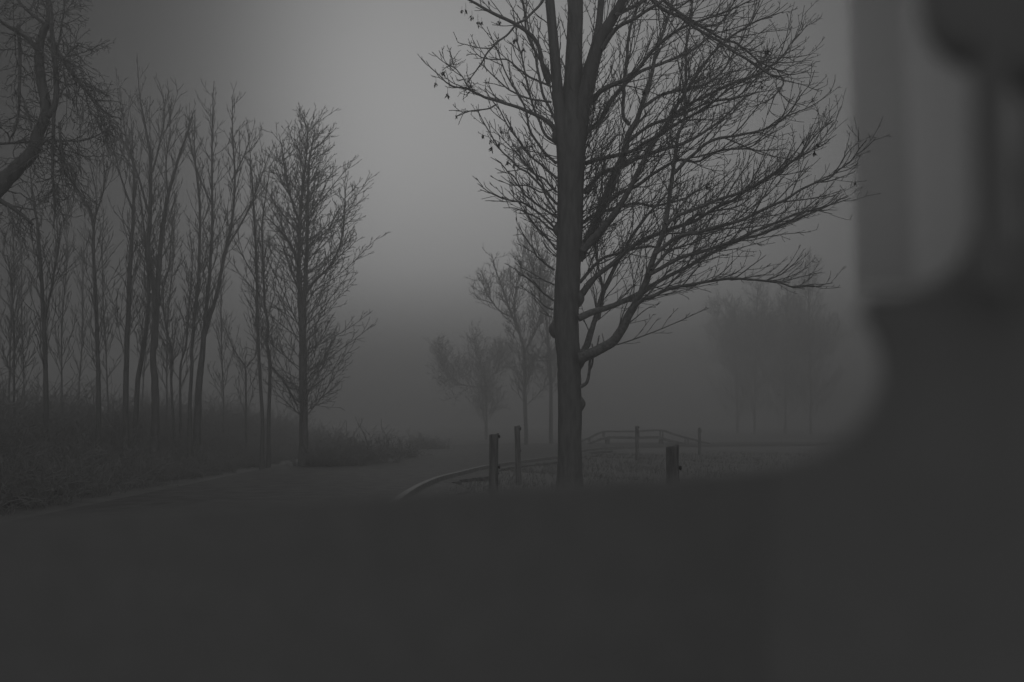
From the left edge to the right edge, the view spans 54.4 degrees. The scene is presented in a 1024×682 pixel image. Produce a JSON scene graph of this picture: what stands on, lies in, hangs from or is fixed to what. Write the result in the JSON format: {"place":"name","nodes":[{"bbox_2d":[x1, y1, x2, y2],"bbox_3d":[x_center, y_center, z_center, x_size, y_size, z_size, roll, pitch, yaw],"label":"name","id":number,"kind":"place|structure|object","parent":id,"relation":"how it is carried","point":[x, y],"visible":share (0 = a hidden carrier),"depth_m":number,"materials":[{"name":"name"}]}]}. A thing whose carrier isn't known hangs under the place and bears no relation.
{"place":"outdoors","nodes":[
{"label":"outdoors","id":0,"kind":"place"},
{"bbox_2d":[0,423,858,518],"bbox_3d":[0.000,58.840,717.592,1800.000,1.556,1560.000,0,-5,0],"label":"ground","id":1,"kind":"structure","parent":0,"point":[464,433],"depth_m":71.78,"materials":[{"name":"grey plant"}]},
{"bbox_2d":[0,195,35,420],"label":"bare tree","id":2,"kind":"object","parent":1,"relation":"on","point":[10,329],"visible":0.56,"depth_m":29.12,"materials":[{"name":"grey plant"}]},
{"bbox_2d":[0,225,38,418],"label":"bare tree","id":3,"kind":"object","parent":1,"relation":"on","point":[14,343],"visible":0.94,"depth_m":25.12,"materials":[{"name":"grey plant"}]},
{"bbox_2d":[0,215,41,425],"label":"bare tree","id":4,"kind":"object","parent":1,"relation":"on","point":[25,354],"visible":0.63,"depth_m":33.11,"materials":[{"name":"grey plant"}]},
{"bbox_2d":[5,158,83,458],"bbox_3d":[-10.308,-0.701,22.088,1.676,6.879,1.276,0,-5,0],"label":"bare tree","id":5,"kind":"object","parent":1,"relation":"on","point":[45,309],"visible":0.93,"depth_m":22.08,"materials":[{"name":"grey plant"}]},
{"bbox_2d":[45,192,85,417],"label":"bare tree","id":6,"kind":"object","parent":1,"relation":"on","point":[62,299],"visible":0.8,"depth_m":31.15,"materials":[{"name":"grey plant"}]},
{"bbox_2d":[0,0,137,259],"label":"bare tree","id":7,"kind":"object","parent":1,"relation":"on","point":[12,172],"visible":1,"depth_m":15.27,"materials":[{"name":"black plant"}]},
{"bbox_2d":[65,206,98,413],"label":"bare tree","id":8,"kind":"object","parent":1,"relation":"on","point":[82,325],"visible":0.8,"depth_m":37.17,"materials":[{"name":"grey plant"}]},
{"bbox_2d":[58,137,127,463],"bbox_3d":[-10.236,-0.965,24.332,1.724,8.128,1.658,0,-5,0],"label":"bare tree","id":9,"kind":"object","parent":1,"relation":"on","point":[94,296],"visible":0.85,"depth_m":24.17,"materials":[{"name":"grey plant"}]},
{"bbox_2d":[81,193,123,411],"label":"bare tree","id":10,"kind":"object","parent":1,"relation":"on","point":[108,324],"visible":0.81,"depth_m":34.20,"materials":[{"name":"grey plant"}]},
{"bbox_2d":[91,116,157,464],"bbox_3d":[-9.886,-1.281,25.219,1.740,8.940,1.258,1,-5,-15],"label":"bare tree","id":11,"kind":"object","parent":1,"relation":"on","point":[127,326],"visible":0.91,"depth_m":25.16,"materials":[{"name":"grey plant"}]},
{"bbox_2d":[124,160,168,456],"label":"bare tree","id":12,"kind":"object","parent":1,"relation":"on","point":[144,337],"visible":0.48,"depth_m":26.84,"materials":[{"name":"grey plant"}]},
{"bbox_2d":[130,212,162,411],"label":"bare tree","id":13,"kind":"object","parent":1,"relation":"on","point":[144,368],"visible":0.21,"depth_m":38.09,"materials":[{"name":"grey plant"}]},
{"bbox_2d":[107,58,199,462],"bbox_3d":[-9.546,-2.154,26.267,2.554,11.180,1.529,0,-5,0],"label":"bare tree","id":14,"kind":"object","parent":1,"relation":"on","point":[155,282],"visible":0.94,"depth_m":26.33,"materials":[{"name":"grey plant"}]},
{"bbox_2d":[135,198,183,446],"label":"bare tree","id":15,"kind":"object","parent":1,"relation":"on","point":[170,344],"visible":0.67,"depth_m":28.57,"materials":[{"name":"grey plant"}]},
{"bbox_2d":[154,196,186,423],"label":"bare tree","id":16,"kind":"object","parent":1,"relation":"on","point":[164,346],"visible":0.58,"depth_m":33.19,"materials":[{"name":"grey plant"}]},
{"bbox_2d":[156,216,214,451],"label":"bare tree","id":17,"kind":"object","parent":1,"relation":"on","point":[186,332],"visible":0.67,"depth_m":29.59,"materials":[{"name":"grey plant"}]},
{"bbox_2d":[0,360,375,515],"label":"undergrowth","id":18,"kind":"object","parent":1,"relation":"on","point":[69,473],"visible":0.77,"depth_m":24.79,"materials":[{"name":"grey plant"}]},
{"bbox_2d":[176,110,218,461],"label":"bare tree","id":19,"kind":"object","parent":1,"relation":"on","point":[192,337],"visible":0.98,"depth_m":27.69,"materials":[{"name":"grey plant"}]},
{"bbox_2d":[207,231,239,431],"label":"bare tree","id":20,"kind":"object","parent":1,"relation":"on","point":[221,347],"visible":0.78,"depth_m":38.10,"materials":[{"name":"grey plant"}]},
{"bbox_2d":[174,80,277,469],"bbox_3d":[-8.101,-1.964,28.151,2.697,11.260,1.496,0,-5,0],"label":"bare tree","id":21,"kind":"object","parent":1,"relation":"on","point":[206,319],"visible":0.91,"depth_m":28.30,"materials":[{"name":"grey plant"}]},
{"bbox_2d":[217,312,275,452],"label":"bare tree","id":22,"kind":"object","parent":1,"relation":"on","point":[244,364],"visible":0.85,"depth_m":34.00,"materials":[{"name":"grey plant"}]},
{"bbox_2d":[218,137,277,468],"bbox_3d":[-8.169,-1.196,30.295,1.960,10.300,1.344,-2,-5,28],"label":"bare tree","id":23,"kind":"object","parent":1,"relation":"on","point":[256,317],"visible":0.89,"depth_m":30.13,"materials":[{"name":"grey plant"}]},
{"bbox_2d":[245,153,319,467],"bbox_3d":[-7.032,-0.904,30.773,2.401,9.797,1.691,4,-6,-37],"label":"bare tree","id":24,"kind":"object","parent":1,"relation":"on","point":[269,355],"visible":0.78,"depth_m":30.62,"materials":[{"name":"grey plant"}]},
{"bbox_2d":[224,103,389,465],"bbox_3d":[-6.297,-1.774,31.445,4.890,11.649,4.572,3,-6,-35],"label":"bare tree","id":25,"kind":"object","parent":1,"relation":"on","point":[302,301],"visible":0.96,"depth_m":31.13,"materials":[{"name":"black plant"}]},
{"bbox_2d":[275,430,376,466],"bbox_3d":[-5.555,3.577,31.066,2.438,1.592,3.318,4,-6,-42],"label":"shrub","id":26,"kind":"object","parent":1,"relation":"on","point":[326,458],"visible":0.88,"depth_m":30.48,"materials":[{"name":"grey plant"}]},
{"bbox_2d":[288,417,427,463],"bbox_3d":[-5.141,3.537,32.934,4.495,2.093,3.075,-1,-5,13],"label":"shrub","id":27,"kind":"object","parent":1,"relation":"on","point":[374,456],"visible":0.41,"depth_m":32.63,"materials":[{"name":"grey plant"}]},
{"bbox_2d":[363,430,438,457],"bbox_3d":[-4.428,3.967,37.662,3.320,1.474,2.796,0,-5,0],"label":"shrub","id":28,"kind":"object","parent":1,"relation":"on","point":[409,446],"visible":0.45,"depth_m":37.59,"materials":[{"name":"grey plant"}]},
{"bbox_2d":[404,432,455,448],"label":"shrub","id":29,"kind":"object","parent":1,"relation":"on","point":[428,443],"visible":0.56,"depth_m":49.44,"materials":[{"name":"grey plant"}]},
{"bbox_2d":[422,317,518,439],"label":"bare tree","id":30,"kind":"object","parent":1,"relation":"on","point":[484,368],"visible":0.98,"depth_m":79.74,"materials":[{"name":"grey plant"}]},
{"bbox_2d":[489,433,499,488],"bbox_3d":[-0.267,2.071,14.879,0.180,1.390,0.145,0,-5,0],"label":"wooden post","id":31,"kind":"object","parent":1,"relation":"on","point":[493,460],"visible":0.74,"depth_m":14.85,"materials":[{"name":"grey wood"}]},
{"bbox_2d":[463,230,557,444],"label":"bare tree","id":32,"kind":"object","parent":1,"relation":"on","point":[523,347],"visible":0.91,"depth_m":58.13,"materials":[{"name":"grey plant"}]},
{"bbox_2d":[399,446,623,494],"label":"kerb","id":33,"kind":"structure","parent":1,"relation":"on","point":[417,488],"depth_m":26.08,"materials":[{"name":"concrete"}]},
{"bbox_2d":[416,450,612,493],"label":"gravel verge","id":34,"kind":"structure","parent":1,"relation":"on","point":[446,485],"depth_m":24.35,"materials":[{"name":"grey gravel"}]},
{"bbox_2d":[514,425,521,484],"bbox_3d":[0.137,2.679,22.859,0.182,1.484,0.142,0,-5,0],"label":"wooden post","id":35,"kind":"object","parent":1,"relation":"on","point":[517,429],"visible":0.91,"depth_m":22.81,"materials":[{"name":"grey wood"}]},
{"bbox_2d":[508,215,557,442],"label":"bare tree","id":36,"kind":"object","parent":1,"relation":"on","point":[550,368],"visible":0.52,"depth_m":64.14,"materials":[{"name":"grey plant"}]},
{"bbox_2d":[443,451,814,491],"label":"grass","id":37,"kind":"structure","parent":1,"relation":"on","point":[592,470],"depth_m":29.57,"materials":[{"name":"grey plant"}]},
{"bbox_2d":[635,426,638,459],"bbox_3d":[4.511,3.723,35.818,0.161,1.359,0.126,0,-5,0],"label":"wooden post","id":38,"kind":"object","parent":1,"relation":"on","point":[636,443],"visible":0.9,"depth_m":35.78,"materials":[{"name":"grey wood"}]},
{"bbox_2d":[581,429,710,443],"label":"footbridge","id":39,"kind":"object","parent":1,"relation":"on","point":[608,438],"visible":0.86,"depth_m":59.73,"materials":[{"name":"grey wood"}]},
{"bbox_2d":[418,0,891,484],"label":"bare tree","id":40,"kind":"object","parent":1,"relation":"on","point":[574,96],"visible":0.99,"depth_m":16.96,"materials":[{"name":"black plant"}]},
{"bbox_2d":[666,444,681,477],"bbox_3d":[1.906,1.862,11.688,0.188,1.301,0.155,0,-5,0],"label":"wooden post","id":41,"kind":"object","parent":1,"relation":"on","point":[673,467],"visible":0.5,"depth_m":11.66,"materials":[{"name":"grey wood"}]},
{"bbox_2d":[698,427,701,453],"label":"wooden post","id":42,"kind":"object","parent":1,"relation":"on","point":[699,440],"visible":0.94,"depth_m":42.74,"materials":[{"name":"grey wood"}]},
{"bbox_2d":[686,289,778,433],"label":"bare tree","id":43,"kind":"object","parent":1,"relation":"on","point":[735,372],"visible":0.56,"depth_m":117.85,"materials":[{"name":"grey plant"}]},
{"bbox_2d":[708,272,801,434],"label":"bare tree","id":44,"kind":"object","parent":1,"relation":"on","point":[735,333],"visible":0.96,"depth_m":109.88,"materials":[{"name":"grey plant"}]},
{"bbox_2d":[742,270,829,433],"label":"bare tree","id":45,"kind":"object","parent":1,"relation":"on","point":[785,384],"visible":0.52,"depth_m":116.09,"materials":[{"name":"grey plant"}]},
{"bbox_2d":[769,249,860,434],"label":"bare tree","id":46,"kind":"object","parent":1,"relation":"on","point":[811,340],"visible":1,"depth_m":108.05,"materials":[{"name":"grey plant"}]},
{"bbox_2d":[28,442,836,517],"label":"road","id":47,"kind":"structure","parent":0,"point":[282,483],"depth_m":22.92,"materials":[{"name":"grey asphalt"}]},
{"bbox_2d":[0,0,1020,422],"label":"sky","id":48,"kind":"structure","parent":0,"point":[359,58],"materials":[{"name":"grey"}]},
{"bbox_2d":[0,0,1023,681],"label":"window surround","id":49,"kind":"object","parent":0,"point":[882,540],"visible":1,"depth_m":0.62,"materials":[{"name":"black plastic"}]}
]}

